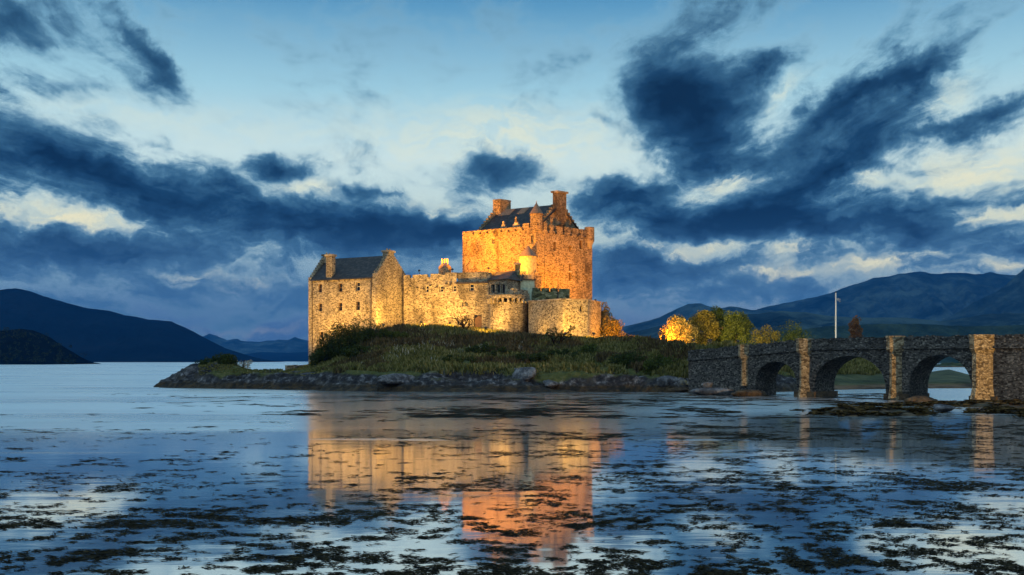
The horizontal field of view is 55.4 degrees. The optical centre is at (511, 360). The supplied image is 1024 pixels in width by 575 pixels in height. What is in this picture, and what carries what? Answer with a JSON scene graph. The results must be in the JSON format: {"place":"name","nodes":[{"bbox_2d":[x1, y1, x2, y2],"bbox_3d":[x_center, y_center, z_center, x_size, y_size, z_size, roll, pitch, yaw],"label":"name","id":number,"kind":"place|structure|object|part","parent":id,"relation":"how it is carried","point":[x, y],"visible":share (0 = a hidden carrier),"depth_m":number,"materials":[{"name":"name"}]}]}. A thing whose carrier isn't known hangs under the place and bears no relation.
{"place":"outdoors","nodes":[
{"label":"outdoors","id":0,"kind":"place"},
{"bbox_2d":[0,329,99,364],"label":"headland","id":1,"kind":"structure","parent":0,"point":[45,347],"depth_m":1046.87,"materials":[{"name":"plant"}]},
{"bbox_2d":[0,327,86,363],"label":"wood","id":2,"kind":"object","parent":1,"relation":"on","point":[66,361],"visible":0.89,"depth_m":1037.79,"materials":[{"name":"plant"}]},
{"bbox_2d":[0,288,282,361],"bbox_3d":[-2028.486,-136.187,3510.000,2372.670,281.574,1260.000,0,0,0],"label":"mountain","id":3,"kind":"structure","parent":0,"point":[96,335],"depth_m":3348.52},
{"bbox_2d":[203,334,307,353],"bbox_3d":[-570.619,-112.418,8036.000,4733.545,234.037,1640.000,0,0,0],"label":"mountains","id":4,"kind":"structure","parent":0,"point":[294,344],"depth_m":7953.20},
{"bbox_2d":[245,352,307,361],"bbox_3d":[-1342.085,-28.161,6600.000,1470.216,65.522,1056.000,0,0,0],"label":"hills","id":5,"kind":"structure","parent":0,"point":[292,357],"depth_m":6373.69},
{"bbox_2d":[154,343,796,392],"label":"island","id":6,"kind":"structure","parent":0,"point":[455,381],"depth_m":116.70,"materials":[{"name":"grey stone"}]},
{"bbox_2d":[184,366,196,375],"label":"boulder","id":7,"kind":"object","parent":6,"relation":"on","point":[190,370],"visible":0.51,"depth_m":133.17,"materials":[{"name":"grey stone"}]},
{"bbox_2d":[195,357,210,364],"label":"shrub","id":8,"kind":"object","parent":6,"relation":"on","point":[203,361],"visible":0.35,"depth_m":140.62,"materials":[{"name":"green plant"}]},
{"bbox_2d":[206,352,238,364],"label":"shrub","id":9,"kind":"object","parent":6,"relation":"on","point":[226,358],"visible":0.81,"depth_m":139.75,"materials":[{"name":"green plant"}]},
{"bbox_2d":[237,359,252,368],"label":"shrub","id":10,"kind":"object","parent":6,"relation":"on","point":[244,362],"visible":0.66,"depth_m":142.64,"materials":[{"name":"green plant"}]},
{"bbox_2d":[285,365,302,369],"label":"garden wall","id":11,"kind":"structure","parent":6,"relation":"on","point":[287,367],"depth_m":147.48,"materials":[{"name":"stone"}]},
{"bbox_2d":[308,347,339,365],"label":"shrub","id":12,"kind":"object","parent":6,"relation":"on","point":[315,357],"visible":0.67,"depth_m":139.16,"materials":[{"name":"green plant"}]},
{"bbox_2d":[315,331,358,359],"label":"shrub","id":13,"kind":"object","parent":6,"relation":"on","point":[323,344],"visible":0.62,"depth_m":139.42,"materials":[{"name":"green plant"}]},
{"bbox_2d":[325,315,385,352],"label":"shrub","id":14,"kind":"object","parent":6,"relation":"on","point":[355,330],"visible":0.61,"depth_m":139.95,"materials":[{"name":"green plant"}]},
{"bbox_2d":[340,344,371,357],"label":"shrub","id":15,"kind":"object","parent":6,"relation":"on","point":[347,351],"visible":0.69,"depth_m":134.38,"materials":[{"name":"green plant"}]},
{"bbox_2d":[308,248,405,363],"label":"castle house","id":16,"kind":"structure","parent":6,"relation":"on","point":[343,290],"depth_m":153.66,"materials":[{"name":"brown stone"}]},
{"bbox_2d":[317,282,322,292],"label":"window","id":17,"kind":"structure","parent":16,"relation":"in","point":[320,284],"depth_m":155.26,"materials":[{"name":"beige stone"}]},
{"bbox_2d":[317,302,322,311],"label":"window","id":18,"kind":"structure","parent":16,"relation":"in","point":[320,305],"depth_m":155.26,"materials":[{"name":"beige stone"}]},
{"bbox_2d":[338,301,342,311],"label":"window","id":19,"kind":"structure","parent":16,"relation":"in","point":[340,302],"depth_m":153.38,"materials":[{"name":"beige stone"}]},
{"bbox_2d":[355,280,360,291],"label":"window","id":20,"kind":"structure","parent":16,"relation":"in","point":[358,282],"depth_m":151.89,"materials":[{"name":"beige glass"}]},
{"bbox_2d":[355,300,360,310],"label":"window","id":21,"kind":"structure","parent":16,"relation":"in","point":[358,303],"depth_m":151.89,"materials":[{"name":"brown wood"}]},
{"bbox_2d":[362,327,395,339],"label":"shrub","id":22,"kind":"object","parent":6,"relation":"on","point":[370,334],"visible":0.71,"depth_m":139.81,"materials":[{"name":"green plant"}]},
{"bbox_2d":[375,373,413,384],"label":"boulder","id":23,"kind":"object","parent":6,"relation":"on","point":[397,378],"visible":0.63,"depth_m":114.87,"materials":[{"name":"grey stone"}]},
{"bbox_2d":[385,331,407,337],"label":"shrub","id":24,"kind":"object","parent":6,"relation":"on","point":[397,334],"visible":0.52,"depth_m":139.98,"materials":[{"name":"green plant"}]},
{"bbox_2d":[361,331,523,363],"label":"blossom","id":25,"kind":"object","parent":6,"relation":"on","point":[425,349],"visible":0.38,"depth_m":132.20,"materials":[{"name":"plant"}]},
{"bbox_2d":[404,272,494,327],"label":"curtain range","id":26,"kind":"structure","parent":6,"relation":"on","point":[446,298],"depth_m":152.88,"materials":[{"name":"brown stone"}]},
{"bbox_2d":[424,284,428,292],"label":"window","id":27,"kind":"structure","parent":26,"relation":"in","point":[427,285],"depth_m":154.39,"materials":[{"name":"beige glass"}]},
{"bbox_2d":[439,284,443,292],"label":"window","id":28,"kind":"structure","parent":26,"relation":"in","point":[441,285],"depth_m":153.45,"materials":[{"name":"beige glass"}]},
{"bbox_2d":[438,259,451,274],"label":"chimney stack","id":29,"kind":"object","parent":26,"relation":"on","point":[444,268],"visible":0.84,"depth_m":158.71,"materials":[{"name":"stone"}]},
{"bbox_2d":[452,284,456,292],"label":"window","id":30,"kind":"structure","parent":26,"relation":"in","point":[454,285],"depth_m":152.71,"materials":[{"name":"beige glass"}]},
{"bbox_2d":[469,284,473,291],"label":"window","id":31,"kind":"structure","parent":26,"relation":"in","point":[471,285],"depth_m":151.70,"materials":[{"name":"beige glass"}]},
{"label":"door","id":32,"kind":"part","parent":26,"relation":"part of","materials":[{"name":"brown wood"}]},
{"bbox_2d":[441,354,476,362],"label":"shrub","id":33,"kind":"object","parent":6,"relation":"on","point":[444,358],"visible":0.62,"depth_m":126.01,"materials":[{"name":"green plant"}]},
{"bbox_2d":[454,311,474,328],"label":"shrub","id":34,"kind":"object","parent":6,"relation":"on","point":[466,319],"visible":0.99,"depth_m":143.26,"materials":[{"name":"brown plant"}]},
{"bbox_2d":[464,343,511,356],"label":"shrub","id":35,"kind":"object","parent":6,"relation":"on","point":[484,349],"visible":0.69,"depth_m":129.40,"materials":[{"name":"green plant"}]},
{"bbox_2d":[487,261,523,328],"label":"gate hall","id":36,"kind":"structure","parent":6,"relation":"on","point":[501,283],"depth_m":149.88,"materials":[{"name":"stone"}]},
{"bbox_2d":[321,323,694,373],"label":"heath","id":37,"kind":"object","parent":6,"relation":"on","point":[471,340],"visible":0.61,"depth_m":132.51,"materials":[{"name":"green plant"}]},
{"bbox_2d":[487,295,529,333],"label":"round tower","id":38,"kind":"structure","parent":6,"relation":"on","point":[500,315],"depth_m":144.47,"materials":[{"name":"stone"}]},
{"bbox_2d":[507,288,528,320],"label":"return wall","id":39,"kind":"structure","parent":6,"relation":"on","point":[513,291],"depth_m":144.85,"materials":[{"name":"beige stone"}]},
{"bbox_2d":[512,367,535,380],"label":"boulder","id":40,"kind":"object","parent":6,"relation":"on","point":[526,373],"visible":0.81,"depth_m":114.59,"materials":[{"name":"grey stone"}]},
{"bbox_2d":[462,190,593,317],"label":"keep","id":41,"kind":"structure","parent":6,"relation":"on","point":[556,239],"depth_m":162.99,"materials":[{"name":"orange stone"}]},
{"bbox_2d":[518,245,537,278],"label":"stair turret","id":42,"kind":"object","parent":41,"relation":"part of","point":[527,256],"visible":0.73,"depth_m":155.01,"materials":[{"name":"stone"}]},
{"bbox_2d":[515,352,549,362],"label":"shrub","id":43,"kind":"object","parent":6,"relation":"on","point":[533,357],"visible":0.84,"depth_m":124.68,"materials":[{"name":"green plant"}]},
{"bbox_2d":[198,323,881,377],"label":"grass","id":44,"kind":"structure","parent":6,"relation":"on","point":[585,361],"depth_m":127.68,"materials":[{"name":"green plant"}]},
{"bbox_2d":[543,379,558,388],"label":"boulder","id":45,"kind":"object","parent":6,"relation":"on","point":[550,384],"visible":0.94,"depth_m":112.92,"materials":[{"name":"grey stone"}]},
{"bbox_2d":[544,325,575,343],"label":"young tree","id":46,"kind":"object","parent":6,"relation":"on","point":[562,337],"visible":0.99,"depth_m":132.48,"materials":[{"name":"green plant"}]},
{"bbox_2d":[547,348,577,357],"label":"shrub","id":47,"kind":"object","parent":6,"relation":"on","point":[566,351],"visible":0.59,"depth_m":126.53,"materials":[{"name":"green plant"}]},
{"bbox_2d":[528,298,601,336],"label":"bastion","id":48,"kind":"object","parent":6,"relation":"on","point":[583,316],"visible":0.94,"depth_m":140.60,"materials":[{"name":"stone"}]},
{"bbox_2d":[520,279,535,299],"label":"guard hut","id":49,"kind":"object","parent":48,"relation":"on","point":[527,284],"visible":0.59,"depth_m":152.20,"materials":[{"name":"grey stone"}]},
{"bbox_2d":[520,271,540,290],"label":"court wall","id":50,"kind":"structure","parent":48,"relation":"on","point":[537,281],"depth_m":155.21,"materials":[{"name":"stone"}]},
{"bbox_2d":[532,288,569,299],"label":"mossy wall","id":51,"kind":"structure","parent":48,"relation":"on","point":[543,293],"depth_m":149.47,"materials":[{"name":"stone"}]},
{"bbox_2d":[578,343,602,352],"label":"shrub","id":52,"kind":"object","parent":6,"relation":"on","point":[590,347],"visible":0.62,"depth_m":127.24,"materials":[{"name":"green plant"}]},
{"bbox_2d":[601,302,612,335],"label":"shrub","id":53,"kind":"object","parent":6,"relation":"on","point":[604,311],"visible":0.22,"depth_m":149.53,"materials":[{"name":"brown plant"}]},
{"bbox_2d":[600,315,626,337],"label":"shrub","id":54,"kind":"object","parent":6,"relation":"on","point":[612,327],"visible":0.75,"depth_m":145.07,"materials":[{"name":"orange plant"}]},
{"bbox_2d":[606,349,645,368],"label":"shrub","id":55,"kind":"object","parent":6,"relation":"on","point":[628,357],"visible":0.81,"depth_m":120.27,"materials":[{"name":"green plant"}]},
{"bbox_2d":[642,353,679,375],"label":"shrub","id":56,"kind":"object","parent":6,"relation":"on","point":[653,363],"visible":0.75,"depth_m":116.55,"materials":[{"name":"green plant"}]},
{"bbox_2d":[656,375,677,386],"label":"boulder","id":57,"kind":"object","parent":6,"relation":"on","point":[663,381],"visible":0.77,"depth_m":112.36,"materials":[{"name":"grey stone"}]},
{"bbox_2d":[668,387,687,391],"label":"boulder","id":58,"kind":"object","parent":6,"relation":"on","point":[677,389],"visible":0.79,"depth_m":111.48,"materials":[{"name":"stone"}]},
{"bbox_2d":[658,315,698,342],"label":"tree","id":59,"kind":"object","parent":6,"relation":"on","point":[679,328],"visible":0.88,"depth_m":163.65,"materials":[{"name":"yellow plant"}]},
{"bbox_2d":[677,377,686,384],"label":"boulder","id":60,"kind":"object","parent":6,"relation":"on","point":[682,381],"visible":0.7,"depth_m":112.33,"materials":[{"name":"grey stone"}]},
{"bbox_2d":[688,310,723,344],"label":"tree","id":61,"kind":"object","parent":6,"relation":"on","point":[702,320],"visible":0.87,"depth_m":166.79,"materials":[{"name":"green plant"}]},
{"bbox_2d":[711,305,726,341],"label":"tree","id":62,"kind":"object","parent":6,"relation":"on","point":[719,313],"visible":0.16,"depth_m":170.77,"materials":[{"name":"green plant"}]},
{"bbox_2d":[718,310,755,343],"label":"tree","id":63,"kind":"object","parent":6,"relation":"on","point":[738,326],"visible":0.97,"depth_m":165.84,"materials":[{"name":"green plant"}]},
{"bbox_2d":[749,324,780,343],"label":"shrub","id":64,"kind":"object","parent":6,"relation":"on","point":[760,336],"visible":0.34,"depth_m":154.79,"materials":[{"name":"green plant"}]},
{"bbox_2d":[763,319,814,342],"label":"shrub","id":65,"kind":"object","parent":6,"relation":"on","point":[790,335],"visible":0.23,"depth_m":157.32,"materials":[{"name":"green plant"}]},
{"bbox_2d":[0,362,1023,574],"bbox_3d":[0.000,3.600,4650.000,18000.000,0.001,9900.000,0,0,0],"label":"water","id":66,"kind":"structure","parent":0,"point":[48,398],"depth_m":31.45,"materials":[{"name":"blue liquid"}]},
{"bbox_2d":[0,393,1023,574],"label":"seaweed","id":67,"kind":"object","parent":66,"relation":"on","point":[791,561],"visible":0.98,"depth_m":22.44,"materials":[{"name":"black plant"}]},
{"bbox_2d":[689,387,734,394],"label":"boulder","id":68,"kind":"object","parent":66,"relation":"in","point":[711,391],"visible":0.62,"depth_m":102.36,"materials":[{"name":"grey stone"}]},
{"bbox_2d":[701,382,712,387],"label":"boulder","id":69,"kind":"object","parent":68,"relation":"on","point":[706,384],"visible":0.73,"depth_m":103.87,"materials":[{"name":"grey stone"}]},
{"bbox_2d":[731,389,766,395],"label":"boulder","id":70,"kind":"object","parent":66,"relation":"in","point":[746,392],"visible":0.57,"depth_m":99.94,"materials":[{"name":"brown stone"}]},
{"bbox_2d":[687,334,1023,400],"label":"stone bridge","id":71,"kind":"structure","parent":66,"relation":"in","point":[993,364],"depth_m":91.98,"materials":[{"name":"grey stone"}]},
{"bbox_2d":[815,400,1023,416],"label":"mudbank","id":72,"kind":"structure","parent":66,"relation":"in","point":[976,405],"depth_m":67.00,"materials":[{"name":"brown soil"}]},
{"bbox_2d":[789,399,1023,416],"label":"bladderwrack","id":73,"kind":"object","parent":72,"relation":"on","point":[925,411],"visible":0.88,"depth_m":68.30,"materials":[{"name":"brown plant"}]},
{"bbox_2d":[933,404,954,411],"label":"boulder","id":74,"kind":"object","parent":72,"relation":"on","point":[942,408],"visible":0.95,"depth_m":68.35,"materials":[{"name":"grey stone"}]},
{"bbox_2d":[904,395,937,401],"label":"boulder","id":75,"kind":"object","parent":66,"relation":"in","point":[921,398],"visible":0.47,"depth_m":86.57,"materials":[{"name":"brown stone"}]},
{"bbox_2d":[0,0,1023,341],"label":"sky","id":76,"kind":"structure","parent":0,"point":[190,164],"materials":[{"name":"blue"}]},
{"bbox_2d":[621,303,775,333],"bbox_3d":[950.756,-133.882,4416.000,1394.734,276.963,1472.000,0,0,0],"label":"ridge","id":77,"kind":"structure","parent":0,"point":[687,311],"depth_m":4534.76,"materials":[{"name":"blue"}]},
{"bbox_2d":[621,311,1023,340],"bbox_3d":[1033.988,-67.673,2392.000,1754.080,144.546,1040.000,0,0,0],"label":"ridge","id":78,"kind":"structure","parent":0,"point":[773,320],"depth_m":2521.72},
{"bbox_2d":[694,324,1023,362],"bbox_3d":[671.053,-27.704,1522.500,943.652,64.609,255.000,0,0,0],"label":"pasture slope","id":79,"kind":"structure","parent":0,"point":[876,330],"depth_m":1485.86,"materials":[{"name":"green plant"}]},
{"bbox_2d":[757,271,1015,320],"bbox_3d":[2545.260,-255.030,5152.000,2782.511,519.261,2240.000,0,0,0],"label":"mountain","id":80,"kind":"structure","parent":0,"point":[926,296],"depth_m":5263.87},
{"bbox_2d":[834,359,971,389],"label":"shore field","id":81,"kind":"structure","parent":0,"point":[948,378],"depth_m":132.93,"materials":[{"name":"green plant"}]},
{"bbox_2d":[835,292,839,337],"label":"flagpole","id":82,"kind":"object","parent":81,"relation":"on","point":[837,299],"visible":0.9,"depth_m":149.92,"materials":[{"name":"white metal"}]},
{"bbox_2d":[847,315,862,337],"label":"tree","id":83,"kind":"object","parent":81,"relation":"on","point":[855,330],"visible":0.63,"depth_m":174.54,"materials":[{"name":"brown plant"}]},
{"bbox_2d":[935,362,963,366],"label":"spit","id":84,"kind":"structure","parent":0,"point":[952,364],"depth_m":572.44,"materials":[{"name":"green plant"}]},
{"bbox_2d":[941,269,1023,320],"bbox_3d":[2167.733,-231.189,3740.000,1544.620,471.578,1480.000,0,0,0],"label":"mountain","id":85,"kind":"structure","parent":0,"point":[1008,297],"depth_m":3909.14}
]}

